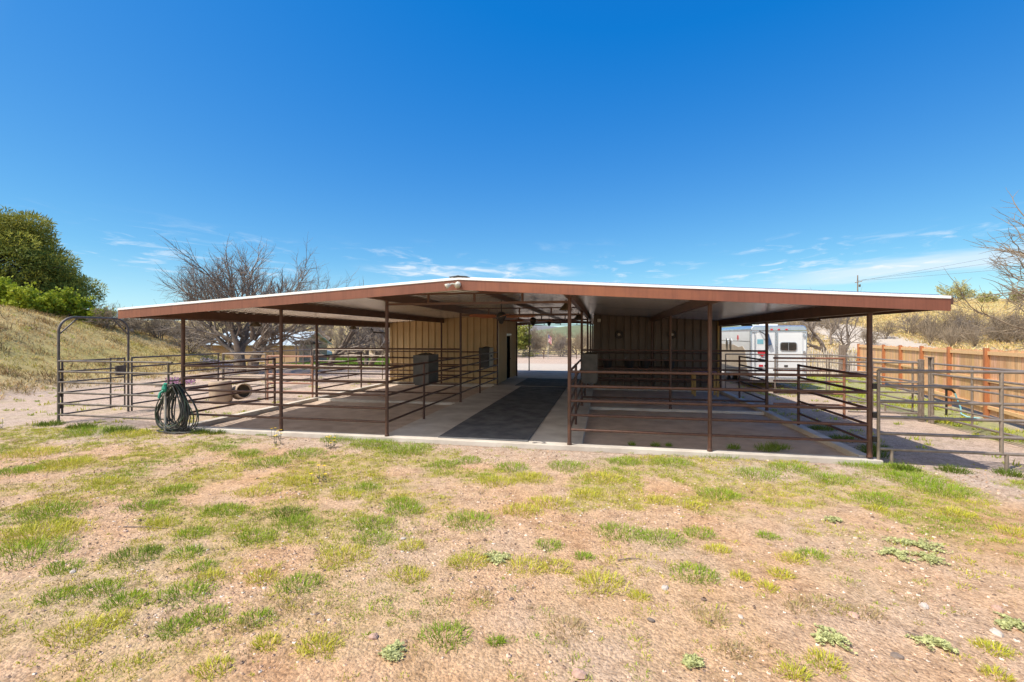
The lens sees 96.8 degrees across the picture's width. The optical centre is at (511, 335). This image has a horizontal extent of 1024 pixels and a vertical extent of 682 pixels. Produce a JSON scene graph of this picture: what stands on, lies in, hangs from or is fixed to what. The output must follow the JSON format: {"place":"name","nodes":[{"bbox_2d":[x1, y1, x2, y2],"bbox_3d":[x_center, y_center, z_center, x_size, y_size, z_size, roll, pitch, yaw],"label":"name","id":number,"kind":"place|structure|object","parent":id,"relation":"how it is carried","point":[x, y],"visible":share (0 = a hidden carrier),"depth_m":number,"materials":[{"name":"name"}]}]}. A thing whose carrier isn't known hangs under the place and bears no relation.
{"place":"outdoors","nodes":[
{"label":"outdoors","id":0,"kind":"place"},
{"bbox_2d":[0,298,1023,681],"bbox_3d":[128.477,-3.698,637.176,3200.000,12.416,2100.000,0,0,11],"label":"ground","id":1,"kind":"structure","parent":0,"point":[490,662],"depth_m":4.55,"materials":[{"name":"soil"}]},
{"bbox_2d":[0,275,68,312],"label":"leafy bush","id":2,"kind":"object","parent":1,"relation":"on","point":[13,294],"visible":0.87,"depth_m":25.04,"materials":[{"name":"green plant"}]},
{"bbox_2d":[0,204,108,319],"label":"leafy tree","id":3,"kind":"object","parent":1,"relation":"on","point":[28,247],"visible":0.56,"depth_m":30.67,"materials":[{"name":"green plant"}]},
{"bbox_2d":[36,286,96,318],"bbox_3d":[-26.749,-1.883,26.788,2.775,2.072,3.006,0,0,11],"label":"leafy bush","id":4,"kind":"object","parent":1,"relation":"on","point":[70,304],"visible":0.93,"depth_m":26.66,"materials":[{"name":"green plant"}]},
{"bbox_2d":[57,316,129,413],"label":"bow gate","id":5,"kind":"structure","parent":1,"relation":"on","point":[120,368],"depth_m":12.52,"materials":[{"name":"metal"}]},
{"bbox_2d":[78,307,116,325],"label":"leafy bush","id":6,"kind":"object","parent":1,"relation":"on","point":[89,314],"visible":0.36,"depth_m":27.32,"materials":[{"name":"green plant"}]},
{"bbox_2d":[83,301,144,329],"bbox_3d":[-24.744,-1.182,27.578,3.245,1.917,2.888,0,0,20],"label":"bare shrub","id":7,"kind":"object","parent":1,"relation":"on","point":[100,322],"visible":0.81,"depth_m":27.16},
{"bbox_2d":[57,360,172,421],"bbox_3d":[-9.722,1.406,11.090,3.444,1.599,0.049,0,0,11],"label":"corral panel","id":8,"kind":"object","parent":1,"relation":"on","point":[168,373],"visible":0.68,"depth_m":11.10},
{"bbox_2d":[114,304,148,330],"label":"bare shrub","id":9,"kind":"object","parent":1,"relation":"on","point":[134,324],"visible":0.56,"depth_m":28.75,"materials":[{"name":"grey plant"}]},
{"bbox_2d":[0,304,291,399],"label":"dry grass","id":10,"kind":"structure","parent":1,"relation":"on","point":[72,328],"depth_m":22.58,"materials":[{"name":"plant"}]},
{"bbox_2d":[134,319,177,340],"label":"bare shrub","id":11,"kind":"object","parent":1,"relation":"on","point":[152,324],"visible":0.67,"depth_m":30.20,"materials":[{"name":"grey plant"}]},
{"bbox_2d":[136,319,187,338],"bbox_3d":[-27.315,-0.428,35.718,3.752,3.604,4.535,0,0,28],"label":"bare shrub","id":12,"kind":"object","parent":1,"relation":"on","point":[171,334],"visible":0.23,"depth_m":35.90,"materials":[{"name":"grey plant"}]},
{"bbox_2d":[158,383,166,431],"bbox_3d":[-7.970,1.707,10.383,0.128,1.266,0.183,0,0,11],"label":"hose faucet","id":13,"kind":"object","parent":1,"relation":"on","point":[164,388],"visible":0.94,"depth_m":10.41,"materials":[{"name":"green paint"}]},
{"bbox_2d":[131,353,219,410],"bbox_3d":[-10.793,1.409,14.773,0.049,1.599,3.104,0,0,11],"label":"corral panel","id":14,"kind":"object","parent":1,"relation":"on","point":[217,368],"visible":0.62,"depth_m":14.34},
{"bbox_2d":[165,377,195,383],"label":"flowering plant","id":15,"kind":"object","parent":1,"relation":"on","point":[186,381],"visible":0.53,"depth_m":20.59,"materials":[{"name":"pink plant"}]},
{"bbox_2d":[163,320,218,356],"bbox_3d":[-20.627,-0.221,29.846,3.522,3.159,3.050,0,0,5],"label":"bare shrub","id":16,"kind":"object","parent":1,"relation":"on","point":[193,349],"visible":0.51,"depth_m":29.62,"materials":[{"name":"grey plant"}]},
{"bbox_2d":[208,380,232,401],"bbox_3d":[-9.679,1.850,15.111,0.700,0.742,0.660,0,0,11],"label":"concrete pot","id":17,"kind":"object","parent":1,"relation":"on","point":[228,398],"visible":0.69,"depth_m":14.86,"materials":[{"name":"concrete"}]},
{"bbox_2d":[232,383,251,399],"bbox_3d":[-9.224,1.890,15.499,0.637,0.591,0.520,0,0,39],"label":"concrete pot","id":18,"kind":"object","parent":1,"relation":"on","point":[243,386],"visible":0.67,"depth_m":15.38,"materials":[{"name":"concrete"}]},
{"bbox_2d":[222,353,265,399],"bbox_3d":[-9.550,1.449,16.207,1.819,1.661,0.049,0,0,11],"label":"corral panel","id":19,"kind":"object","parent":1,"relation":"on","point":[223,360],"visible":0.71,"depth_m":16.17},
{"bbox_2d":[117,319,389,356],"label":"brush","id":20,"kind":"object","parent":1,"relation":"on","point":[336,344],"visible":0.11,"depth_m":66.21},
{"bbox_2d":[150,231,360,373],"bbox_3d":[-14.029,-1.748,26.432,14.193,8.453,8.260,0,0,11],"label":"mesquite tree","id":21,"kind":"object","parent":1,"relation":"on","point":[266,331],"visible":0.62,"depth_m":25.74,"materials":[{"name":"grey plant"}]},
{"bbox_2d":[224,349,310,386],"bbox_3d":[-9.953,1.416,18.941,0.049,1.599,5.049,0,0,11],"label":"corral panel","id":22,"kind":"object","parent":1,"relation":"on","point":[266,364],"visible":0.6,"depth_m":18.63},
{"bbox_2d":[207,331,331,362],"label":"farm shed","id":23,"kind":"structure","parent":1,"relation":"on","point":[249,349],"depth_m":39.52,"materials":[{"name":"beige paint"}]},
{"bbox_2d":[267,355,312,399],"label":"pipe gate","id":24,"kind":"structure","parent":1,"relation":"on","point":[268,373],"depth_m":15.82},
{"bbox_2d":[293,340,321,365],"bbox_3d":[-14.296,1.390,31.803,1.570,2.200,1.100,0,0,11],"label":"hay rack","id":25,"kind":"object","parent":1,"relation":"on","point":[311,342],"visible":0.51,"depth_m":31.35,"materials":[{"name":"metal"}]},
{"bbox_2d":[262,358,389,364],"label":"grass","id":26,"kind":"structure","parent":1,"relation":"on","point":[346,359],"depth_m":39.74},
{"bbox_2d":[299,289,380,365],"bbox_3d":[-12.309,-0.557,31.530,7.007,5.969,4.041,0,0,-1],"label":"bare tree","id":27,"kind":"object","parent":1,"relation":"on","point":[348,339],"visible":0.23,"depth_m":31.16,"materials":[{"name":"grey plant"}]},
{"bbox_2d":[313,349,384,379],"bbox_3d":[-7.613,1.418,21.121,3.674,1.599,0.049,0,0,11],"label":"corral panel","id":28,"kind":"object","parent":1,"relation":"on","point":[382,355],"visible":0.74,"depth_m":21.10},
{"bbox_2d":[333,280,389,364],"bbox_3d":[-9.651,-1.005,32.931,5.044,7.148,7.279,0,0,-44],"label":"bare tree","id":29,"kind":"object","parent":1,"relation":"on","point":[381,336],"visible":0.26,"depth_m":33.32,"materials":[{"name":"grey plant"}]},
{"bbox_2d":[378,639,407,661],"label":"sage weed","id":30,"kind":"object","parent":1,"relation":"on","point":[389,650],"visible":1,"depth_m":3.22,"materials":[{"name":"green plant"}]},
{"bbox_2d":[381,350,576,358],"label":"paddock fence","id":31,"kind":"object","parent":1,"relation":"on","point":[543,354],"visible":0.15,"depth_m":50.16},
{"bbox_2d":[482,549,511,564],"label":"sage weed","id":32,"kind":"object","parent":1,"relation":"on","point":[498,557],"visible":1,"depth_m":4.62,"materials":[{"name":"green plant"}]},
{"bbox_2d":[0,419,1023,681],"bbox_3d":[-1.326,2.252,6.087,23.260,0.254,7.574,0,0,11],"label":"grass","id":33,"kind":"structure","parent":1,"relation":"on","point":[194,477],"depth_m":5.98,"materials":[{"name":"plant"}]},
{"bbox_2d":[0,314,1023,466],"bbox_3d":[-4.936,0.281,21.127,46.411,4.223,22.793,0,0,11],"label":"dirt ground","id":34,"kind":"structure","parent":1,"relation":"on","point":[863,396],"depth_m":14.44,"materials":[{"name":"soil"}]},
{"bbox_2d":[189,381,866,456],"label":"pen kerb","id":35,"kind":"structure","parent":1,"relation":"on","point":[840,447],"depth_m":13.42,"materials":[{"name":"concrete"}]},
{"bbox_2d":[33,418,1023,477],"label":"grass","id":36,"kind":"structure","parent":1,"relation":"on","point":[864,450],"depth_m":9.57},
{"bbox_2d":[518,325,538,356],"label":"leafy tree","id":37,"kind":"object","parent":1,"relation":"on","point":[523,340],"visible":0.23,"depth_m":54.43,"materials":[{"name":"green plant"}]},
{"bbox_2d":[185,370,882,464],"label":"concrete slab","id":38,"kind":"structure","parent":1,"relation":"on","point":[551,432],"depth_m":9.99,"materials":[{"name":"concrete"}]},
{"bbox_2d":[438,386,566,441],"bbox_3d":[0.352,2.128,14.190,1.920,0.017,9.826,0,0,11],"label":"rubber mat","id":39,"kind":"object","parent":38,"relation":"on","point":[520,413],"visible":1,"depth_m":11.82,"materials":[{"name":"rubber"}]},
{"bbox_2d":[117,275,953,457],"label":"horse barn","id":40,"kind":"structure","parent":38,"relation":"on","point":[386,305],"depth_m":9.71,"materials":[{"name":"brown paint"}]},
{"bbox_2d":[155,382,198,433],"bbox_3d":[-7.735,1.656,10.462,1.159,1.190,0.477,0,0,11],"label":"coiled hose","id":41,"kind":"object","parent":40,"relation":"hanging from","point":[175,390],"visible":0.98,"depth_m":10.41,"materials":[{"name":"rubber"}]},
{"bbox_2d":[185,358,275,412],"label":"pipe gate","id":42,"kind":"structure","parent":40,"relation":"attached to","point":[273,387],"depth_m":12.15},
{"bbox_2d":[183,364,278,418],"bbox_3d":[-6.480,1.270,10.488,2.630,1.192,0.052,0,0,11],"label":"pipe fence","id":43,"kind":"object","parent":40,"relation":"attached to","point":[243,391],"visible":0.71,"depth_m":10.45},
{"bbox_2d":[281,366,384,422],"bbox_3d":[-3.931,1.270,9.974,2.570,1.192,0.052,0,0,11],"label":"pipe fence","id":44,"kind":"object","parent":40,"relation":"attached to","point":[325,393],"visible":1,"depth_m":9.95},
{"bbox_2d":[318,352,361,388],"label":"pipe gate","id":45,"kind":"structure","parent":40,"relation":"attached to","point":[360,353],"depth_m":17.15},
{"bbox_2d":[317,348,459,393],"bbox_3d":[-4.212,1.150,15.233,5.200,1.492,0.052,0,0,11],"label":"pipe fence","id":46,"kind":"object","parent":40,"relation":"attached to","point":[384,365],"visible":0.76,"depth_m":15.26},
{"bbox_2d":[389,357,460,421],"bbox_3d":[-2.167,1.430,12.220,0.064,1.520,5.100,0,0,11],"label":"pipe fence","id":47,"kind":"object","parent":40,"relation":"attached to","point":[408,389],"visible":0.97,"depth_m":11.69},
{"bbox_2d":[389,351,496,378],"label":"pipe fence","id":48,"kind":"object","parent":40,"relation":"attached to","point":[442,364],"visible":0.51,"depth_m":20.13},
{"bbox_2d":[390,317,517,383],"bbox_3d":[-2.675,0.588,22.753,5.140,3.023,4.590,0,0,11],"label":"tack room","id":49,"kind":"object","parent":40,"relation":"attached to","point":[477,333],"visible":0.61,"depth_m":20.60,"materials":[{"name":"beige metal"}]},
{"bbox_2d":[413,353,437,385],"bbox_3d":[-2.388,0.900,12.644,0.440,0.880,0.755,0,0,11],"label":"hay feeder","id":50,"kind":"object","parent":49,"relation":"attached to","point":[429,367],"visible":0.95,"depth_m":12.31,"materials":[{"name":"grey plastic"}]},
{"bbox_2d":[507,336,510,378],"bbox_3d":[-0.178,1.055,22.479,0.105,2.090,0.900,0,0,11],"label":"door","id":51,"kind":"structure","parent":49,"relation":"in","point":[508,337],"depth_m":22.61,"materials":[{"name":"metal"}]},
{"bbox_2d":[462,352,497,392],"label":"pipe fence","id":52,"kind":"object","parent":40,"relation":"attached to","point":[479,370],"visible":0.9,"depth_m":16.99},
{"bbox_2d":[479,346,492,367],"bbox_3d":[-1.061,0.861,18.891,0.452,0.878,0.784,0,0,11],"label":"hay feeder","id":53,"kind":"object","parent":52,"relation":"hanging from","point":[485,349],"visible":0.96,"depth_m":18.55,"materials":[{"name":"plastic"}]},
{"bbox_2d":[470,300,534,323],"bbox_3d":[-0.213,-0.618,11.786,1.640,0.635,1.696,0,0,11],"label":"ceiling fan","id":54,"kind":"object","parent":40,"relation":"hanging from","point":[501,316],"visible":1,"depth_m":11.69,"materials":[{"name":"metal"}]},
{"bbox_2d":[510,317,552,325],"bbox_3d":[0.733,-0.652,17.075,1.649,0.565,1.694,0,0,11],"label":"ceiling fan","id":55,"kind":"object","parent":40,"relation":"hanging from","point":[532,320],"visible":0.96,"depth_m":16.97,"materials":[{"name":"metal"}]},
{"bbox_2d":[571,358,581,427],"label":"pipe fence","id":56,"kind":"object","parent":40,"relation":"attached to","point":[575,391],"visible":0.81,"depth_m":10.97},
{"bbox_2d":[582,352,597,383],"bbox_3d":[2.209,0.876,12.871,0.442,0.868,0.729,0,0,11],"label":"hay feeder","id":57,"kind":"object","parent":56,"relation":"hanging from","point":[589,360],"visible":0.99,"depth_m":12.53,"materials":[{"name":"grey plastic"}]},
{"bbox_2d":[571,370,708,435],"bbox_3d":[2.401,1.270,8.697,2.590,1.192,0.052,0,0,11],"label":"pipe fence","id":58,"kind":"object","parent":40,"relation":"attached to","point":[643,402],"visible":1,"depth_m":8.67,"materials":[{"name":"metal"}]},
{"bbox_2d":[593,315,719,387],"bbox_3d":[6.333,0.595,20.936,5.000,3.010,4.590,0,0,11],"label":"feed room","id":59,"kind":"object","parent":40,"relation":"attached to","point":[691,334],"visible":0.65,"depth_m":18.75,"materials":[{"name":"wood"}]},
{"bbox_2d":[595,352,720,382],"bbox_3d":[5.697,1.270,18.438,5.200,1.192,0.052,0,0,11],"label":"pipe fence","id":60,"kind":"object","parent":40,"relation":"attached to","point":[655,367],"visible":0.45,"depth_m":18.42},
{"bbox_2d":[583,349,765,402],"bbox_3d":[4.689,1.150,13.438,5.200,1.492,0.052,0,0,11],"label":"pipe fence","id":61,"kind":"object","parent":40,"relation":"attached to","point":[678,369],"visible":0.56,"depth_m":13.38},
{"bbox_2d":[738,356,764,400],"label":"pipe gate","id":62,"kind":"structure","parent":40,"relation":"attached to","point":[739,364],"depth_m":14.39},
{"bbox_2d":[712,372,867,442],"bbox_3d":[4.950,1.270,8.183,2.610,1.192,0.052,0,0,11],"label":"pipe fence","id":63,"kind":"object","parent":40,"relation":"attached to","point":[792,406],"visible":1,"depth_m":8.15,"materials":[{"name":"metal"}]},
{"bbox_2d":[797,364,866,439],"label":"pipe gate","id":64,"kind":"structure","parent":40,"relation":"attached to","point":[827,397],"depth_m":9.25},
{"bbox_2d":[515,378,583,386],"bbox_3d":[1.876,2.128,20.942,2.900,0.017,3.386,0,0,11],"label":"rubber mat","id":65,"kind":"object","parent":38,"relation":"on","point":[544,382],"visible":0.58,"depth_m":20.71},
{"bbox_2d":[518,325,551,355],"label":"bare shrub","id":66,"kind":"object","parent":1,"relation":"on","point":[537,346],"visible":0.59,"depth_m":56.77,"materials":[{"name":"brown plant"}]},
{"bbox_2d":[530,329,558,353],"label":"bare shrub","id":67,"kind":"object","parent":1,"relation":"on","point":[546,342],"visible":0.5,"depth_m":63.28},
{"bbox_2d":[222,588,887,663],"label":"dry grass","id":68,"kind":"structure","parent":1,"relation":"on","point":[577,620],"depth_m":3.69,"materials":[{"name":"plant"}]},
{"bbox_2d":[528,326,591,351],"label":"brush","id":69,"kind":"object","parent":1,"relation":"on","point":[576,338],"visible":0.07,"depth_m":86.47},
{"bbox_2d":[549,326,573,355],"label":"bare shrub","id":70,"kind":"object","parent":1,"relation":"on","point":[561,343],"visible":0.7,"depth_m":55.97,"materials":[{"name":"brown plant"}]},
{"bbox_2d":[553,330,591,353],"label":"bare shrub","id":71,"kind":"object","parent":1,"relation":"on","point":[575,345],"visible":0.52,"depth_m":61.77,"materials":[{"name":"grey plant"}]},
{"bbox_2d":[572,668,586,679],"bbox_3d":[0.451,2.263,3.038,0.107,0.064,0.081,0,0,20],"label":"rock","id":72,"kind":"object","parent":1,"relation":"on","point":[578,673],"visible":0.97,"depth_m":3.02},
{"bbox_2d":[680,652,704,668],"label":"sage weed","id":73,"kind":"object","parent":1,"relation":"on","point":[694,660],"visible":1,"depth_m":3.16,"materials":[{"name":"green plant"}]},
{"bbox_2d":[722,324,806,381],"bbox_3d":[12.068,0.875,23.443,2.188,2.790,8.868,0,0,11],"label":"horse trailer","id":74,"kind":"object","parent":1,"relation":"on","point":[788,339],"visible":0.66,"depth_m":19.24,"materials":[{"name":"white paint"}]},
{"bbox_2d":[725,354,826,395],"bbox_3d":[10.142,1.490,17.541,3.599,1.599,0.049,0,0,11],"label":"corral panel","id":75,"kind":"object","parent":1,"relation":"on","point":[774,361],"visible":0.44,"depth_m":17.51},
{"bbox_2d":[724,319,842,341],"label":"brush","id":76,"kind":"object","parent":1,"relation":"on","point":[828,325],"visible":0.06,"depth_m":58.15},
{"bbox_2d":[773,357,845,418],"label":"pipe gate","id":77,"kind":"structure","parent":1,"relation":"on","point":[843,381],"depth_m":12.57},
{"bbox_2d":[781,288,876,360],"bbox_3d":[22.896,-0.827,33.463,6.654,5.778,5.375,0,0,-15],"label":"bare tree","id":78,"kind":"object","parent":1,"relation":"on","point":[821,342],"visible":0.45,"depth_m":33.14,"materials":[{"name":"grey plant"}]},
{"bbox_2d":[807,347,855,373],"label":"stick fence","id":79,"kind":"object","parent":1,"relation":"on","point":[821,365],"visible":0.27,"depth_m":26.84,"materials":[{"name":"beige wood"}]},
{"bbox_2d":[810,623,857,653],"bbox_3d":[2.387,2.242,3.407,0.276,0.055,0.278,0,0,25],"label":"sage weed","id":80,"kind":"object","parent":1,"relation":"on","point":[838,638],"visible":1,"depth_m":3.38,"materials":[{"name":"green plant"}]},
{"bbox_2d":[839,345,845,373],"bbox_3d":[19.207,1.430,26.450,0.300,1.820,0.250,0,0,11],"label":"timber post","id":81,"kind":"object","parent":1,"relation":"on","point":[842,349],"visible":0.52,"depth_m":26.35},
{"bbox_2d":[855,322,888,344],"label":"bare shrub","id":82,"kind":"object","parent":1,"relation":"on","point":[874,337],"visible":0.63,"depth_m":39.44,"materials":[{"name":"grey plant"}]},
{"bbox_2d":[828,354,917,411],"bbox_3d":[11.425,1.490,14.668,0.049,1.599,4.974,0,0,11],"label":"corral panel","id":83,"kind":"object","parent":1,"relation":"on","point":[911,390],"visible":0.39,"depth_m":13.63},
{"bbox_2d":[873,319,897,338],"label":"bare shrub","id":84,"kind":"object","parent":1,"relation":"on","point":[891,331],"visible":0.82,"depth_m":43.54,"materials":[{"name":"grey plant"}]},
{"bbox_2d":[874,546,915,562],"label":"sage weed","id":85,"kind":"object","parent":1,"relation":"on","point":[895,552],"visible":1,"depth_m":4.70,"materials":[{"name":"green plant"}]},
{"bbox_2d":[884,313,925,333],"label":"bare shrub","id":86,"kind":"object","parent":1,"relation":"on","point":[904,323],"visible":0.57,"depth_m":46.35,"materials":[{"name":"grey plant"}]},
{"bbox_2d":[807,299,1023,367],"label":"dry grass","id":87,"kind":"structure","parent":1,"relation":"on","point":[989,345],"depth_m":46.01,"materials":[{"name":"plant"}]},
{"bbox_2d":[881,536,953,552],"bbox_3d":[4.344,2.235,4.910,0.578,0.051,0.432,0,0,11],"label":"sage weed","id":88,"kind":"object","parent":1,"relation":"on","point":[923,545],"visible":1,"depth_m":4.90,"materials":[{"name":"green plant"}]},
{"bbox_2d":[918,357,934,423],"bbox_3d":[10.843,1.440,11.912,0.170,1.800,0.400,0,0,11],"label":"double post","id":89,"kind":"object","parent":1,"relation":"on","point":[921,390],"visible":0.59,"depth_m":11.84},
{"bbox_2d":[848,361,917,413],"bbox_3d":[9.997,1.387,12.266,1.650,1.393,0.049,0,0,11],"label":"corral panel","id":90,"kind":"object","parent":89,"relation":"attached to","point":[883,382],"visible":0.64,"depth_m":12.24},
{"bbox_2d":[907,550,950,565],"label":"sage weed","id":91,"kind":"object","parent":1,"relation":"on","point":[931,557],"visible":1,"depth_m":4.59,"materials":[{"name":"green plant"}]},
{"bbox_2d":[905,633,958,652],"bbox_3d":[3.096,2.255,3.357,0.281,0.052,0.198,0,0,11],"label":"sage weed","id":92,"kind":"object","parent":1,"relation":"on","point":[944,644],"visible":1,"depth_m":3.35,"materials":[{"name":"green plant"}]},
{"bbox_2d":[912,311,956,337],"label":"bare shrub","id":93,"kind":"object","parent":1,"relation":"on","point":[930,322],"visible":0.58,"depth_m":41.00,"materials":[{"name":"grey plant"}]},
{"bbox_2d":[857,344,1023,419],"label":"cedar fence","id":94,"kind":"object","parent":1,"relation":"on","point":[997,358],"visible":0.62,"depth_m":13.98,"materials":[{"name":"wood"}]},
{"bbox_2d":[877,369,1023,470],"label":"corral panel","id":95,"kind":"object","parent":1,"relation":"on","point":[1001,404],"visible":0.88,"depth_m":7.63,"materials":[{"name":"metal"}]},
{"bbox_2d":[934,277,977,301],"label":"crest tree","id":96,"kind":"object","parent":1,"relation":"on","point":[966,292],"visible":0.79,"depth_m":91.17,"materials":[{"name":"green plant"}]},
{"bbox_2d":[936,306,978,329],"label":"bare shrub","id":97,"kind":"object","parent":1,"relation":"on","point":[955,313],"visible":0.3,"depth_m":44.59,"materials":[{"name":"grey plant"}]},
{"bbox_2d":[941,388,977,417],"bbox_3d":[12.607,1.875,12.790,0.227,0.830,0.835,0,0,-41],"label":"yard hydrant","id":98,"kind":"object","parent":1,"relation":"on","point":[946,399],"visible":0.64,"depth_m":12.95,"materials":[{"name":"metal"}]},
{"bbox_2d":[896,307,1023,346],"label":"brush","id":99,"kind":"object","parent":1,"relation":"on","point":[953,339],"visible":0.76,"depth_m":37.94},
{"bbox_2d":[941,302,1000,340],"bbox_3d":[39.756,-1.141,39.398,3.458,3.724,3.879,0,0,-12],"label":"bare shrub","id":100,"kind":"object","parent":1,"relation":"on","point":[968,321],"visible":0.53,"depth_m":39.55,"materials":[{"name":"grey plant"}]},
{"bbox_2d":[932,363,1023,436],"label":"corral panel","id":101,"kind":"object","parent":1,"relation":"on","point":[972,378],"visible":0.73,"depth_m":10.39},
{"bbox_2d":[938,189,1023,350],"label":"bare tree","id":102,"kind":"object","parent":1,"relation":"on","point":[1020,254],"visible":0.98,"depth_m":19.87,"materials":[{"name":"plant"}]},
{"bbox_2d":[957,304,1008,335],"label":"bare shrub","id":103,"kind":"object","parent":1,"relation":"on","point":[975,317],"visible":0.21,"depth_m":42.87,"materials":[{"name":"grey plant"}]},
{"bbox_2d":[976,291,1000,302],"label":"crest tree","id":104,"kind":"object","parent":1,"relation":"on","point":[987,299],"visible":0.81,"depth_m":95.85,"materials":[{"name":"green plant"}]},
{"bbox_2d":[972,308,1023,342],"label":"bare shrub","id":105,"kind":"object","parent":1,"relation":"on","point":[1004,326],"visible":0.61,"depth_m":38.48,"materials":[{"name":"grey plant"}]},
{"bbox_2d":[993,610,1023,631],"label":"sage weed","id":106,"kind":"object","parent":1,"relation":"on","point":[1008,622],"visible":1,"depth_m":3.58,"materials":[{"name":"green plant"}]},
{"bbox_2d":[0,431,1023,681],"bbox_3d":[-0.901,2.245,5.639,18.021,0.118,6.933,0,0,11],"label":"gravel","id":107,"kind":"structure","parent":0,"point":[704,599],"depth_m":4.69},
{"bbox_2d":[0,0,1023,326],"label":"sky","id":108,"kind":"structure","parent":0,"point":[779,144],"materials":[{"name":"blue"}]},
{"bbox_2d":[209,385,847,455],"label":"pen ground","id":109,"kind":"structure","parent":0,"point":[718,427],"depth_m":11.79,"materials":[{"name":"soil"}]},
{"bbox_2d":[691,371,718,396],"bbox_3d":[7.170,1.780,16.916,0.870,0.880,0.560,0,0,11],"label":"work table","id":110,"kind":"object","parent":109,"relation":"on","point":[715,385],"visible":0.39,"depth_m":17.03,"materials":[{"name":"brown wood"}]},
{"bbox_2d":[627,440,794,452],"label":"pen weeds","id":111,"kind":"object","parent":109,"relation":"on","point":[773,447],"visible":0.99,"depth_m":8.72,"materials":[{"name":"green plant"}]},
{"bbox_2d":[526,325,740,337],"bbox_3d":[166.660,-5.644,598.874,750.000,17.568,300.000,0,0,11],"label":"green hills","id":112,"kind":"structure","parent":0,"point":[565,330],"depth_m":533.45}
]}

